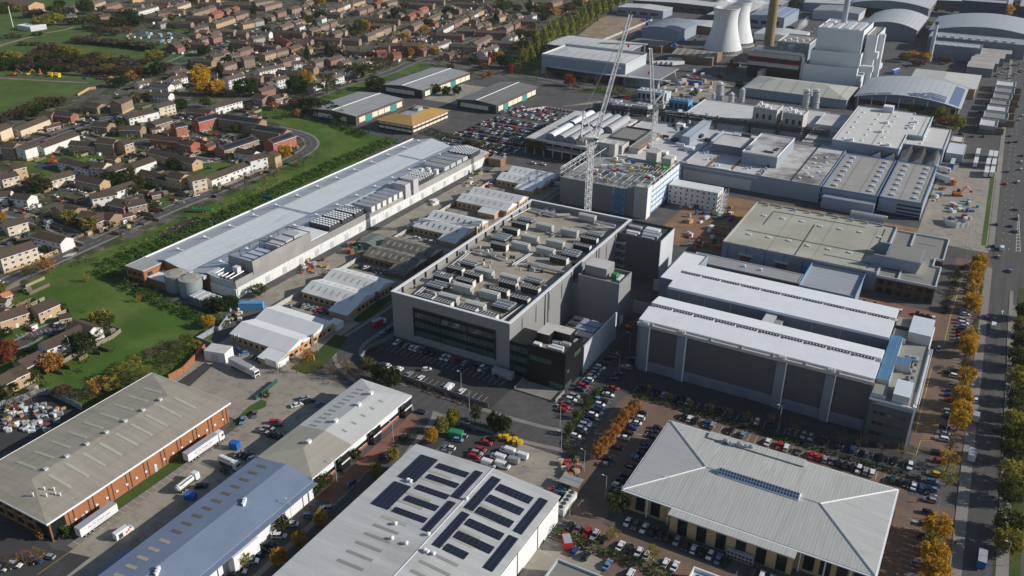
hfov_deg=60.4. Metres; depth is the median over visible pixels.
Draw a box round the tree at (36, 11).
[28,8,43,15]
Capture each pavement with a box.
[0,126,319,286]
[1,206,95,243]
[11,321,65,349]
[29,114,122,142]
[79,133,223,162]
[243,57,426,106]
[246,353,336,396]
[253,394,437,575]
[316,412,418,503]
[332,191,565,451]
[425,17,525,56]
[429,57,694,105]
[949,267,991,575]
[987,11,1017,250]
[995,305,1017,575]
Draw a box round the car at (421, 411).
[416,408,426,414]
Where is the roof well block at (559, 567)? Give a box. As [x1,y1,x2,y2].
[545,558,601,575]
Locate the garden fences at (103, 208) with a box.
[0,0,592,406]
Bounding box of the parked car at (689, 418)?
[686,415,692,421]
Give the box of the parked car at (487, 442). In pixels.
[481,439,492,445]
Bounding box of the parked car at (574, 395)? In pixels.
[568,392,579,398]
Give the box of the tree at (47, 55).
[36,52,53,60]
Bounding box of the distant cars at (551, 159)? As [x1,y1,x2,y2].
[83,9,1023,165]
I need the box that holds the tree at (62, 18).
[56,14,66,22]
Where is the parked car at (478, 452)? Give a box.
[470,448,483,455]
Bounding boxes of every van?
[112,524,133,540]
[443,382,454,390]
[481,457,496,467]
[490,451,505,460]
[494,458,510,469]
[500,445,515,454]
[505,455,519,464]
[512,450,528,459]
[990,321,995,328]
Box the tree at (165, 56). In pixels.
[155,52,168,59]
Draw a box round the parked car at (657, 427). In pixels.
[652,424,662,430]
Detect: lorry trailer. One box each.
[74,501,117,536]
[671,61,684,65]
[687,79,702,84]
[891,68,899,73]
[949,158,955,168]
[972,157,978,167]
[975,148,980,156]
[983,166,989,176]
[985,158,990,165]
[988,150,993,159]
[989,166,995,177]
[991,158,996,165]
[992,151,998,159]
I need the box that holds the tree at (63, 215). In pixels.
[58,209,76,222]
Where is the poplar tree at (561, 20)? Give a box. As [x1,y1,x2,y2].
[558,13,570,36]
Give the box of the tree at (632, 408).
[624,405,635,417]
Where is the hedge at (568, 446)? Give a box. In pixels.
[558,431,577,515]
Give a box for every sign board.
[262,194,273,199]
[265,358,276,367]
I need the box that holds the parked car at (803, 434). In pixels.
[800,431,806,438]
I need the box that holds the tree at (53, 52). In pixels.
[46,44,64,54]
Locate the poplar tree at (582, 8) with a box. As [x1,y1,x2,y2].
[579,2,585,26]
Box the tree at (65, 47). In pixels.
[55,45,73,53]
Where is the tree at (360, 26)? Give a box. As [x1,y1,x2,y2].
[352,19,368,31]
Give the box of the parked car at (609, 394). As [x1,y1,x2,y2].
[602,391,614,397]
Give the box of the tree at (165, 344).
[158,341,172,349]
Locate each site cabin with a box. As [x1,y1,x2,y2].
[668,179,679,189]
[674,180,684,190]
[679,181,689,191]
[685,182,695,192]
[690,183,700,193]
[696,184,706,194]
[701,185,712,195]
[707,186,717,196]
[711,198,721,206]
[711,203,720,210]
[712,187,723,197]
[712,193,722,201]
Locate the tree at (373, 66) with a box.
[364,55,383,74]
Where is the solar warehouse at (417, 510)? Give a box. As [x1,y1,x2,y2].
[273,444,560,575]
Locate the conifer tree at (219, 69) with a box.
[216,61,224,77]
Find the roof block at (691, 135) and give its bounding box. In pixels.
[681,119,712,144]
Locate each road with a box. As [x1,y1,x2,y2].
[0,208,97,243]
[2,127,316,286]
[8,324,65,348]
[31,114,123,142]
[78,133,223,161]
[217,18,315,50]
[242,57,428,105]
[261,395,432,575]
[306,2,372,29]
[337,193,568,448]
[355,124,526,171]
[427,18,524,56]
[427,57,693,107]
[946,249,1002,263]
[961,300,1008,575]
[989,12,1023,303]
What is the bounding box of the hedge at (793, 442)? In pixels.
[630,391,920,481]
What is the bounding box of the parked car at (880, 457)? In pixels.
[877,452,883,461]
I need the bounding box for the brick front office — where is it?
[864,229,949,304]
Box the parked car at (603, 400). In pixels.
[598,398,608,403]
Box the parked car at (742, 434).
[739,431,746,438]
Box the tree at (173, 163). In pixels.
[165,157,178,169]
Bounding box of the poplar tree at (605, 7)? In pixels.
[600,0,609,16]
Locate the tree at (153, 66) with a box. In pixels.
[147,60,166,74]
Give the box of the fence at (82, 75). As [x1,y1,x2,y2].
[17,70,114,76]
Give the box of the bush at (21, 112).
[17,110,28,119]
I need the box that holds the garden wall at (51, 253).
[38,243,75,259]
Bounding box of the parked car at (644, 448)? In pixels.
[638,445,649,451]
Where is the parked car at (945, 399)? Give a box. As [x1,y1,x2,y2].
[943,397,954,401]
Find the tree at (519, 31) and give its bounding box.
[514,28,525,37]
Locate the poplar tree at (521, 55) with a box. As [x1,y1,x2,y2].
[517,45,528,67]
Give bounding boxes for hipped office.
[621,420,898,575]
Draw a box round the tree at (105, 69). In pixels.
[96,67,111,73]
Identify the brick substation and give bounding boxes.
[489,155,505,166]
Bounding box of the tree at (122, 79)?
[114,73,129,86]
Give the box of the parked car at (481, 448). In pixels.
[475,445,486,452]
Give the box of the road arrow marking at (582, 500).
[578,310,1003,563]
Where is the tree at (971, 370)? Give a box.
[955,366,978,383]
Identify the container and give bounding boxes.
[189,289,205,304]
[195,291,210,306]
[200,293,216,308]
[203,343,233,362]
[238,300,264,309]
[492,366,513,380]
[565,320,597,333]
[571,315,601,329]
[575,330,593,339]
[582,338,587,355]
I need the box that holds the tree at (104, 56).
[96,54,114,58]
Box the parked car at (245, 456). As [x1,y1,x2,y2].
[242,453,255,460]
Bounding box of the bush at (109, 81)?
[105,79,115,86]
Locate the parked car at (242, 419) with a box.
[239,416,245,424]
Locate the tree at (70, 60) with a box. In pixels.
[66,54,87,62]
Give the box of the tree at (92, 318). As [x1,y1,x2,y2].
[87,308,113,324]
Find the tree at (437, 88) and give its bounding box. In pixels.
[430,84,441,93]
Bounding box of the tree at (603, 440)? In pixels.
[597,435,608,450]
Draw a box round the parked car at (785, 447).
[782,443,789,451]
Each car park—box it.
[0,520,89,575]
[368,339,521,409]
[418,418,458,449]
[440,115,549,160]
[447,429,523,469]
[554,320,638,421]
[554,513,741,575]
[560,392,680,523]
[593,359,914,473]
[672,412,907,511]
[858,296,941,342]
[879,495,955,575]
[909,257,992,460]
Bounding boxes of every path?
[0,35,43,46]
[0,76,111,84]
[0,78,89,82]
[45,27,73,32]
[77,86,109,100]
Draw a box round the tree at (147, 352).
[142,347,156,358]
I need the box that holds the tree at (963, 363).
[958,356,972,366]
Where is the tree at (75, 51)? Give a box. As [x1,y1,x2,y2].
[64,47,81,56]
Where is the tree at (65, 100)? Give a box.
[55,95,67,103]
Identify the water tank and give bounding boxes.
[164,268,192,293]
[178,273,206,298]
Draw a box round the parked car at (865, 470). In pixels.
[862,466,868,475]
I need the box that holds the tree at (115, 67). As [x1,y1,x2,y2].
[108,65,127,72]
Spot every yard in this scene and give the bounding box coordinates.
[0,395,81,452]
[67,380,344,575]
[171,344,348,424]
[195,181,559,365]
[249,164,513,308]
[423,84,485,103]
[497,444,583,495]
[518,538,605,575]
[560,75,740,106]
[578,16,645,40]
[664,196,758,253]
[760,200,918,232]
[917,163,1001,252]
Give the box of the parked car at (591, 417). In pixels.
[583,414,595,420]
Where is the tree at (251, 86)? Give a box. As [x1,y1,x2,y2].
[230,77,258,95]
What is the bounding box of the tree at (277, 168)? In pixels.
[266,164,286,175]
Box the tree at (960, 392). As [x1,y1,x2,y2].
[949,384,975,402]
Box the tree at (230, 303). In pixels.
[218,294,235,309]
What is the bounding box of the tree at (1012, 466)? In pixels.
[997,458,1023,484]
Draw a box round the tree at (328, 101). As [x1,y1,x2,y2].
[317,100,333,105]
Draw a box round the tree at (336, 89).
[327,84,346,97]
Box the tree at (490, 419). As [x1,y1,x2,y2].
[486,409,500,429]
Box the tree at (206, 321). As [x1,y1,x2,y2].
[201,314,215,327]
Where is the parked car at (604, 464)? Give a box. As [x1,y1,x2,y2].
[598,461,609,467]
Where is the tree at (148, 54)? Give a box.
[144,49,163,60]
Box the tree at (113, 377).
[102,373,120,391]
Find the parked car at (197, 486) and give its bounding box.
[194,482,208,489]
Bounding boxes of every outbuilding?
[0,291,12,299]
[0,298,11,306]
[43,123,60,131]
[58,312,71,323]
[73,196,85,204]
[103,155,120,163]
[110,127,118,132]
[122,212,134,219]
[149,126,161,133]
[149,191,160,199]
[194,138,210,146]
[202,142,215,150]
[248,113,256,117]
[414,35,426,39]
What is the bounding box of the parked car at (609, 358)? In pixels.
[602,355,612,360]
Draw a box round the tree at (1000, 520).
[992,506,1023,536]
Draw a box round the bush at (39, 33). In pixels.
[31,31,44,35]
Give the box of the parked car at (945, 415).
[941,412,951,417]
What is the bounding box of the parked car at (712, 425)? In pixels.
[708,421,716,429]
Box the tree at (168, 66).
[158,61,173,71]
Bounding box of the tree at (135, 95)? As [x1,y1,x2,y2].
[128,91,141,102]
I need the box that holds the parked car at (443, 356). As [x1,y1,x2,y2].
[439,353,447,359]
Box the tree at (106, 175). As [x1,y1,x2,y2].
[100,171,122,185]
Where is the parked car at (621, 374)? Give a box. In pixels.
[614,372,624,377]
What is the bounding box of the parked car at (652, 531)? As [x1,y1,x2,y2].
[648,526,656,536]
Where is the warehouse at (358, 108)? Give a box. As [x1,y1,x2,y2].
[308,92,403,124]
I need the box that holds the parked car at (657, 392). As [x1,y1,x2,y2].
[654,389,661,395]
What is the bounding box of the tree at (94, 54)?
[86,52,102,58]
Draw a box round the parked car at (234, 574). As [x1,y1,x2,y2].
[226,572,242,575]
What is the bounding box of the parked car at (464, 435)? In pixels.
[462,433,467,438]
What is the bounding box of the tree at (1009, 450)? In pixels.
[996,438,1023,461]
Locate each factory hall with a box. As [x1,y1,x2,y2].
[594,119,721,178]
[679,99,755,132]
[682,130,846,202]
[780,106,828,135]
[802,127,837,144]
[815,112,850,130]
[903,127,950,164]
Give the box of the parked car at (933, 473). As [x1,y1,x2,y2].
[927,470,940,477]
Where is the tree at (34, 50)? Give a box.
[27,45,49,55]
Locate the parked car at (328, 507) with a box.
[319,504,333,511]
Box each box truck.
[371,317,386,327]
[561,532,571,549]
[967,447,976,462]
[971,411,979,422]
[976,547,987,569]
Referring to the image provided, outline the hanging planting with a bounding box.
[523,139,545,150]
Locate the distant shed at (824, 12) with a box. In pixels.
[812,5,866,20]
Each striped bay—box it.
[820,153,895,213]
[876,160,937,220]
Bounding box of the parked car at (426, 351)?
[423,349,431,354]
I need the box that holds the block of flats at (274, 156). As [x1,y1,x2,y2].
[266,150,281,167]
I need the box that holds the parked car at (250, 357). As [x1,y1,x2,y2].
[248,355,257,359]
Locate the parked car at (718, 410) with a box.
[715,407,722,413]
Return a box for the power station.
[802,18,885,88]
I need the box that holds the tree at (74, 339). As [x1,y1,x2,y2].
[65,330,97,353]
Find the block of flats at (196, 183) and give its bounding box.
[186,173,207,193]
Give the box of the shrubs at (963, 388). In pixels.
[947,354,971,444]
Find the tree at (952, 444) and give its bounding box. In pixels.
[943,435,960,450]
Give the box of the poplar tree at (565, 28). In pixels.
[560,18,572,36]
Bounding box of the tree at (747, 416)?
[742,411,750,419]
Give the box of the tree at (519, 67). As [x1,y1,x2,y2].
[512,62,522,73]
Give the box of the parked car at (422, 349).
[418,346,427,353]
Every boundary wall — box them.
[77,86,95,95]
[167,344,205,378]
[233,169,509,328]
[604,16,651,38]
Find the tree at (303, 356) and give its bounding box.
[301,351,311,361]
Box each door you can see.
[211,354,217,361]
[265,275,269,282]
[366,113,371,121]
[391,104,395,111]
[503,102,507,109]
[619,314,622,324]
[652,366,666,375]
[688,376,702,385]
[710,382,725,391]
[732,388,748,398]
[740,255,750,262]
[775,263,786,270]
[786,403,802,413]
[833,416,851,426]
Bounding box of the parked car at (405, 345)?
[402,343,410,348]
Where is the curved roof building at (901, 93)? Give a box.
[854,76,968,118]
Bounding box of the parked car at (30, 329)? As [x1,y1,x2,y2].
[26,326,35,331]
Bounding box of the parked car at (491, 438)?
[484,436,495,441]
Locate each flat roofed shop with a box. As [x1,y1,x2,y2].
[977,118,1003,134]
[983,110,1014,127]
[986,104,1014,119]
[990,99,1015,112]
[993,92,1017,106]
[994,86,1020,100]
[996,80,1021,93]
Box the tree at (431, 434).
[425,426,437,443]
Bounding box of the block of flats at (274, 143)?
[262,132,296,152]
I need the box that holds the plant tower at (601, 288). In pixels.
[571,257,631,327]
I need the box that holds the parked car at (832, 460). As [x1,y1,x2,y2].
[828,456,835,464]
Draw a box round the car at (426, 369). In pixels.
[422,367,431,371]
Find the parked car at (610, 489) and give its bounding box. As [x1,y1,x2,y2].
[607,487,622,494]
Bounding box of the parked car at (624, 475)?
[618,472,630,479]
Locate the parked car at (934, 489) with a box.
[924,486,937,492]
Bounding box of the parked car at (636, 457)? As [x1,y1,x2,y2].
[630,454,642,461]
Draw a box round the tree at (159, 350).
[153,344,165,353]
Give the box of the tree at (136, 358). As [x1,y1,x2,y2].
[128,355,143,365]
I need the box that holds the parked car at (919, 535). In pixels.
[916,532,925,538]
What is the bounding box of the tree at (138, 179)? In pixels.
[128,173,146,188]
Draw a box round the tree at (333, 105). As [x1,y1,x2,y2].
[325,104,339,108]
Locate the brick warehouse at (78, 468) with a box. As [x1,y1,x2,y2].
[0,373,230,541]
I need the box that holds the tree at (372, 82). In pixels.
[364,75,384,88]
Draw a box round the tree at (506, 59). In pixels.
[493,53,517,67]
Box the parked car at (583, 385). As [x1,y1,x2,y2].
[577,382,588,388]
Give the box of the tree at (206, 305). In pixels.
[202,295,217,311]
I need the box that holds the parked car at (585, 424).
[578,420,591,427]
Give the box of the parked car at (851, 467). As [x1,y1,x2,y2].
[848,463,855,470]
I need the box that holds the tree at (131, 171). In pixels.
[119,164,135,178]
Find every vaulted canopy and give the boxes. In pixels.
[546,123,573,140]
[555,124,583,141]
[566,126,592,143]
[568,110,594,125]
[577,111,602,126]
[584,127,603,145]
[585,113,612,128]
[594,114,620,128]
[603,115,630,133]
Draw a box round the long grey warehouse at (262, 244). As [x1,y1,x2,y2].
[142,138,488,298]
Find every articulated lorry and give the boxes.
[182,429,224,461]
[228,356,259,378]
[935,172,956,185]
[937,165,950,173]
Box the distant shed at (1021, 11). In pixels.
[1018,0,1023,15]
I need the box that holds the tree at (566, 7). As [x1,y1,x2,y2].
[563,1,576,11]
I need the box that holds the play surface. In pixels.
[33,162,58,169]
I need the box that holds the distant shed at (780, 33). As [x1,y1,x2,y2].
[753,28,809,41]
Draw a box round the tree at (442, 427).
[435,416,448,432]
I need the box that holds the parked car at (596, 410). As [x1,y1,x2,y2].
[588,407,600,413]
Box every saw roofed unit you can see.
[229,305,343,368]
[301,267,395,320]
[362,237,443,280]
[413,210,487,247]
[456,186,528,219]
[496,166,561,195]
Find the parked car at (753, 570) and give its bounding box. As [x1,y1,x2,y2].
[748,565,757,575]
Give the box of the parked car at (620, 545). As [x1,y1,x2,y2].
[615,540,625,551]
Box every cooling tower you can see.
[702,5,742,55]
[726,0,753,47]
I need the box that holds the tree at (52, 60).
[45,57,63,66]
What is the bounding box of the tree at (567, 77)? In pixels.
[562,73,575,85]
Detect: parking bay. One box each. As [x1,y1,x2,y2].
[67,423,248,548]
[178,362,211,385]
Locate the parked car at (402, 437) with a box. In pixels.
[398,433,408,440]
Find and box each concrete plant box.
[750,101,782,134]
[780,107,808,140]
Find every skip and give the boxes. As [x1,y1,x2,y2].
[183,491,197,500]
[228,439,240,450]
[345,248,350,253]
[352,246,357,251]
[448,427,463,437]
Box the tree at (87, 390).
[80,384,96,397]
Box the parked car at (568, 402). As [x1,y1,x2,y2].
[562,400,573,406]
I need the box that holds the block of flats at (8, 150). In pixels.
[0,142,21,159]
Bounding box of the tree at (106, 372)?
[98,368,114,379]
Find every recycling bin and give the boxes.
[558,459,563,465]
[572,467,580,473]
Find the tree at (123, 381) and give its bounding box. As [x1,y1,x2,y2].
[119,374,135,388]
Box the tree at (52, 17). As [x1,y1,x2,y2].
[43,11,61,25]
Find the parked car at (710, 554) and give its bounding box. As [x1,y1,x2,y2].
[705,549,714,559]
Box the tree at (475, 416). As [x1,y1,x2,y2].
[469,405,481,420]
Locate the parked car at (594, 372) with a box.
[589,370,599,375]
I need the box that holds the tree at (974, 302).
[961,294,983,311]
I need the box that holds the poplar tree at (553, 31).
[548,25,556,40]
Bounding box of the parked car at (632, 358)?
[627,356,635,361]
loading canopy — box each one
[97,548,131,574]
[944,142,966,162]
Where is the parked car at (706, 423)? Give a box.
[703,419,710,427]
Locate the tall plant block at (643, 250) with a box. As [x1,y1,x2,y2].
[614,219,674,282]
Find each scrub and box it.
[14,58,158,81]
[77,343,202,409]
[80,35,159,49]
[101,136,398,267]
[116,177,290,252]
[288,104,370,135]
[424,128,499,149]
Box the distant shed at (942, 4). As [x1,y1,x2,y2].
[936,0,1013,9]
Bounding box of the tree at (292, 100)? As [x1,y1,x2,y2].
[286,96,303,105]
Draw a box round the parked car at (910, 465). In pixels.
[906,460,913,470]
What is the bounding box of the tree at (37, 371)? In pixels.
[29,366,42,374]
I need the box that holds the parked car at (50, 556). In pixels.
[41,553,55,560]
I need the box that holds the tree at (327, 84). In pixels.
[309,72,338,93]
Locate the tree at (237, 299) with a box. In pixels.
[226,295,239,307]
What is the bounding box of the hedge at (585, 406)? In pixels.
[568,385,604,428]
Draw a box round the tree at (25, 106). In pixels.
[15,104,33,112]
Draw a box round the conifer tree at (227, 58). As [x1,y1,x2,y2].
[223,54,231,62]
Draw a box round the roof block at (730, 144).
[711,134,753,156]
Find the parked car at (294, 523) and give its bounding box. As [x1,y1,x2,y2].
[289,520,298,526]
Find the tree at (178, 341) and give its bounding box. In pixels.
[169,339,183,347]
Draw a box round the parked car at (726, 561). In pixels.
[722,556,731,567]
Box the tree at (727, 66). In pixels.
[722,62,735,71]
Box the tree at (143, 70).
[133,66,149,73]
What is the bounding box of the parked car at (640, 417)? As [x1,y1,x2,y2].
[632,414,644,420]
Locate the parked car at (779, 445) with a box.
[776,440,783,449]
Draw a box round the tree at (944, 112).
[933,106,950,121]
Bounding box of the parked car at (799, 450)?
[795,447,802,454]
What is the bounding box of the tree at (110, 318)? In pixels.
[96,313,114,325]
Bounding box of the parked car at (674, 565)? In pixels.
[670,560,680,572]
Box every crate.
[5,427,11,432]
[56,411,63,415]
[687,218,693,223]
[708,224,714,229]
[714,244,720,248]
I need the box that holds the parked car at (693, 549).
[689,543,697,554]
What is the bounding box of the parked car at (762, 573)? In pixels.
[758,569,766,575]
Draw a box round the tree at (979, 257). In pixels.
[971,252,989,266]
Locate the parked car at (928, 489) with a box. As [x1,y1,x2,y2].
[925,484,931,494]
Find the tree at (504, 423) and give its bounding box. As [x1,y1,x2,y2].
[495,413,512,432]
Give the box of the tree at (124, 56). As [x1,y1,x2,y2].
[113,54,134,62]
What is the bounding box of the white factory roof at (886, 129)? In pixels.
[831,104,932,158]
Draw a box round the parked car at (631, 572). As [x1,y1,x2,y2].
[626,568,635,575]
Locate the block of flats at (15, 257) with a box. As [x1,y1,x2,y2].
[0,240,39,273]
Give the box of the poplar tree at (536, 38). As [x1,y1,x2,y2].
[532,27,542,57]
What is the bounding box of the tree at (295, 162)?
[286,155,303,169]
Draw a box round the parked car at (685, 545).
[681,540,689,551]
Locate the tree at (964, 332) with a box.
[960,327,980,341]
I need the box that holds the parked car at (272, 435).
[270,432,281,438]
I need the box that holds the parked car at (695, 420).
[691,416,699,424]
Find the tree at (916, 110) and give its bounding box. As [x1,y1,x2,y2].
[907,103,919,113]
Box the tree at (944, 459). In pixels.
[938,449,960,468]
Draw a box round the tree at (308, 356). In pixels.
[300,348,313,357]
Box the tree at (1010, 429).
[999,419,1023,446]
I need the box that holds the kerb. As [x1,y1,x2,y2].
[1007,291,1013,347]
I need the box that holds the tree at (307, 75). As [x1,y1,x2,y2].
[296,69,313,82]
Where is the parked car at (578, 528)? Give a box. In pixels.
[573,523,583,534]
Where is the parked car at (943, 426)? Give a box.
[939,423,950,430]
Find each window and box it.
[36,521,51,540]
[50,515,67,539]
[349,438,367,454]
[378,123,411,129]
[379,127,411,133]
[381,412,398,429]
[413,114,447,128]
[413,118,447,133]
[510,344,527,354]
[510,354,526,363]
[510,364,526,373]
[530,354,551,364]
[548,381,563,390]
[565,379,570,389]
[574,347,580,357]
[635,496,644,511]
[650,501,659,517]
[676,519,687,536]
[695,526,706,543]
[715,533,725,550]
[735,540,745,551]
[754,547,766,564]
[775,554,787,572]
[802,555,814,571]
[818,560,831,575]
[835,566,847,575]
[858,98,954,114]
[876,286,882,291]
[882,434,901,441]
[884,424,903,431]
[885,288,891,293]
[886,414,906,421]
[895,290,901,295]
[904,292,910,297]
[906,285,912,290]
[914,294,920,299]
[915,287,921,292]
[923,296,929,301]
[925,289,931,294]
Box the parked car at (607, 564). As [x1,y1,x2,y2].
[602,558,612,570]
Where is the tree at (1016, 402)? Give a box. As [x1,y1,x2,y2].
[1006,395,1023,419]
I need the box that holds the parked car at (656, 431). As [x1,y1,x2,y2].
[649,429,660,434]
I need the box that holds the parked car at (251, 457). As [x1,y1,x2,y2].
[247,455,258,461]
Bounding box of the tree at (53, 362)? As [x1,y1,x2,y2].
[34,351,64,371]
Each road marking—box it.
[21,68,1020,573]
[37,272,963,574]
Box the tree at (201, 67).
[191,63,210,74]
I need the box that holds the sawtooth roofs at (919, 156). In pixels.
[868,145,940,170]
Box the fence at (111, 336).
[96,325,120,346]
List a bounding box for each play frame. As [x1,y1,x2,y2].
[48,155,56,161]
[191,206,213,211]
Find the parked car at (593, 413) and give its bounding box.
[587,411,598,416]
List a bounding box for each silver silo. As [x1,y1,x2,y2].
[715,82,725,100]
[727,92,734,101]
[738,88,745,102]
[801,89,811,108]
[810,89,821,108]
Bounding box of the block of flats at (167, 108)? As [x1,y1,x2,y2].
[151,100,176,117]
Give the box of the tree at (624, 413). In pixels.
[618,408,630,423]
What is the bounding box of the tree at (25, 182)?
[20,176,41,189]
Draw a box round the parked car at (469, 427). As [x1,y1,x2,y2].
[463,424,474,430]
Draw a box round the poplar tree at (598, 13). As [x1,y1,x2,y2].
[594,0,603,20]
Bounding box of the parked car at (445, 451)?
[440,448,451,453]
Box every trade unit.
[965,61,994,77]
[970,56,999,71]
[975,52,1005,66]
[981,48,1012,61]
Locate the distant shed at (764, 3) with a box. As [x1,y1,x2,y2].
[713,0,789,8]
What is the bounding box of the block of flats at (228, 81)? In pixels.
[220,73,244,89]
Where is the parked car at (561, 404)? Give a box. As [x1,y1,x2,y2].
[559,402,569,408]
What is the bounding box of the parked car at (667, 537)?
[663,533,672,542]
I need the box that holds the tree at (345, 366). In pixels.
[340,359,353,375]
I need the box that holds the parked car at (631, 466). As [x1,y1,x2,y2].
[624,463,636,469]
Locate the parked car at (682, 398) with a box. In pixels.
[678,395,685,402]
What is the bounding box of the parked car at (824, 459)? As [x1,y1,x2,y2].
[821,455,828,463]
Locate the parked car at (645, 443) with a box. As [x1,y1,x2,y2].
[640,441,651,446]
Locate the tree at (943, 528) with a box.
[921,510,955,540]
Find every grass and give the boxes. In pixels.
[0,0,185,113]
[0,116,397,408]
[0,320,32,338]
[11,148,142,177]
[68,257,97,266]
[79,128,148,139]
[114,455,186,508]
[137,198,175,214]
[160,17,183,31]
[188,158,242,175]
[230,399,266,426]
[252,63,432,123]
[291,335,346,374]
[353,294,391,322]
[507,55,541,79]
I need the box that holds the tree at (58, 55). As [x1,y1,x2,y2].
[52,52,69,58]
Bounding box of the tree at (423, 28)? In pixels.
[418,24,431,32]
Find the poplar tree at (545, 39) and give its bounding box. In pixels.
[539,26,551,52]
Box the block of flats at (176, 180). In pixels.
[165,171,188,191]
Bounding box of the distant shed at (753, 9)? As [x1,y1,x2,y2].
[706,4,760,19]
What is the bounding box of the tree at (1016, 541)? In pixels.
[992,523,1023,555]
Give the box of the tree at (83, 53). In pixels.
[80,51,93,58]
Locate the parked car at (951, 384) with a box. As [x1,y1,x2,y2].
[947,382,959,386]
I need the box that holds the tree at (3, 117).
[0,111,11,122]
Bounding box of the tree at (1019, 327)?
[1011,316,1023,334]
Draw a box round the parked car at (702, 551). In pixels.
[698,547,706,557]
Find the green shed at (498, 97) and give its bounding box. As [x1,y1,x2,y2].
[456,81,537,113]
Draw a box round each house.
[0,171,19,187]
[0,190,13,205]
[0,216,29,236]
[0,305,30,328]
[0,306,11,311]
[0,371,17,395]
[4,364,31,388]
[9,193,38,207]
[12,116,50,137]
[12,350,45,373]
[27,297,60,323]
[31,230,74,252]
[36,131,79,154]
[36,335,64,354]
[39,111,54,122]
[41,170,74,189]
[50,203,66,220]
[51,324,81,353]
[53,110,78,122]
[57,157,91,176]
[63,204,86,216]
[65,12,76,19]
[65,320,104,340]
[66,4,77,12]
[67,140,95,153]
[74,174,110,191]
[75,210,99,226]
[81,101,107,113]
[86,212,104,231]
[89,189,117,205]
[90,121,115,133]
[91,0,105,8]
[97,13,110,19]
[99,181,137,197]
[101,1,121,10]
[103,8,123,15]
[104,212,122,228]
[107,198,130,213]
[118,125,146,137]
[123,108,159,124]
[124,197,147,213]
[127,156,157,172]
[128,88,151,99]
[129,0,143,2]
[130,2,143,8]
[132,4,158,15]
[134,79,152,88]
[137,169,166,187]
[144,14,166,22]
[146,117,172,130]
[147,148,202,170]
[149,81,174,91]
[149,90,174,101]
[149,134,186,148]
[152,0,170,7]
[155,20,169,28]
[157,9,171,15]
[166,74,187,83]
[168,40,183,50]
[169,20,194,28]
[169,79,182,89]
[170,8,185,14]
[170,68,190,76]
[171,44,184,53]
[172,1,190,8]
[177,37,191,42]
[179,138,199,152]
[185,14,211,22]
[185,107,215,118]
[187,31,201,39]
[188,7,209,15]
[189,24,208,32]
[190,40,207,49]
[192,57,216,67]
[195,35,209,43]
[198,29,210,35]
[199,1,221,8]
[206,4,216,12]
[206,30,221,35]
[206,160,250,187]
[207,52,224,61]
[207,70,220,78]
[208,10,223,19]
[208,34,222,43]
[208,97,242,113]
[210,16,235,28]
[210,27,236,36]
[213,135,259,157]
[215,60,236,69]
[218,49,229,55]
[221,7,231,14]
[222,69,244,76]
[223,2,251,9]
[228,51,240,60]
[230,6,239,10]
[230,9,240,14]
[230,10,248,20]
[230,39,247,48]
[232,55,242,64]
[233,148,259,160]
[234,46,253,55]
[235,30,248,38]
[238,20,254,28]
[245,73,263,83]
[247,41,264,50]
[248,34,265,41]
[251,93,269,104]
[252,0,273,6]
[252,18,264,26]
[253,63,284,74]
[255,85,275,95]
[258,50,276,60]
[259,30,272,38]
[260,1,281,10]
[262,14,275,22]
[262,72,276,82]
[262,79,279,88]
[263,43,280,50]
[269,28,305,38]
[269,94,282,103]
[272,9,286,17]
[274,35,293,47]
[274,47,288,57]
[275,69,314,81]
[276,22,293,29]
[277,57,295,66]
[286,5,301,13]
[287,44,302,54]
[287,53,302,61]
[290,13,300,19]
[291,60,302,69]
[292,18,307,25]
[293,23,304,30]
[295,40,308,46]
[299,46,312,54]
[300,9,311,15]
[300,37,313,45]
[301,3,309,10]
[302,0,316,5]
[303,64,318,74]
[306,26,320,35]
[306,78,325,91]
[309,57,326,66]
[314,22,329,29]
[314,35,325,44]
[316,15,326,22]
[322,10,342,18]
[325,7,335,11]
[325,36,341,44]
[325,54,343,66]
[327,19,337,27]
[328,30,342,37]
[329,72,344,83]
[332,46,344,55]
[334,4,344,11]
[337,58,351,68]
[338,66,353,76]
[341,25,353,35]
[341,36,361,45]
[342,1,350,9]
[347,47,374,56]
[349,0,365,6]
[354,7,366,15]
[361,32,375,41]
[365,5,373,12]
[368,17,400,25]
[368,22,395,31]
[369,28,383,37]
[372,0,382,8]
[373,9,388,17]
[375,49,387,57]
[377,25,391,33]
[377,43,389,52]
[378,41,418,50]
[382,0,397,7]
[385,34,398,42]
[390,51,401,59]
[395,11,404,19]
[400,1,434,9]
[404,10,417,20]
[407,19,425,31]
[408,0,444,5]
[415,6,428,13]
[416,10,423,17]
[417,46,429,56]
[427,39,451,53]
[428,20,438,27]
[430,31,436,39]
[432,12,442,20]
[435,31,463,40]
[437,21,453,32]
[442,11,451,19]
[443,49,460,60]
[448,42,479,52]
[451,0,483,2]
[451,1,477,8]
[452,20,459,28]
[454,7,461,14]
[456,27,474,34]
[457,18,463,24]
[458,14,468,22]
[462,55,490,64]
[467,13,473,19]
[469,34,491,48]
[470,17,479,23]
[471,22,483,29]
[472,11,478,16]
[473,6,486,15]
[475,29,506,37]
[476,44,499,55]
[478,2,487,7]
[481,2,507,9]
[481,24,491,29]
[482,20,491,25]
[484,5,491,11]
[490,39,512,48]
[493,7,502,14]
[495,14,505,21]
[500,22,513,32]
[502,33,512,40]
[511,31,522,41]
[512,12,521,18]
[512,18,535,25]
[512,20,520,29]
[520,27,538,33]
[526,12,536,18]
[547,0,562,6]
[554,7,566,14]
[605,98,622,111]
[611,101,632,116]
[633,102,652,116]
[637,87,670,101]
[660,110,679,122]
[669,96,692,110]
[746,44,807,79]
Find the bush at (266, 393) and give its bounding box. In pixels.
[263,390,270,397]
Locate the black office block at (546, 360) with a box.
[510,322,582,402]
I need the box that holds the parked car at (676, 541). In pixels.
[672,535,681,545]
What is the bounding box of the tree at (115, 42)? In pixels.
[109,38,127,44]

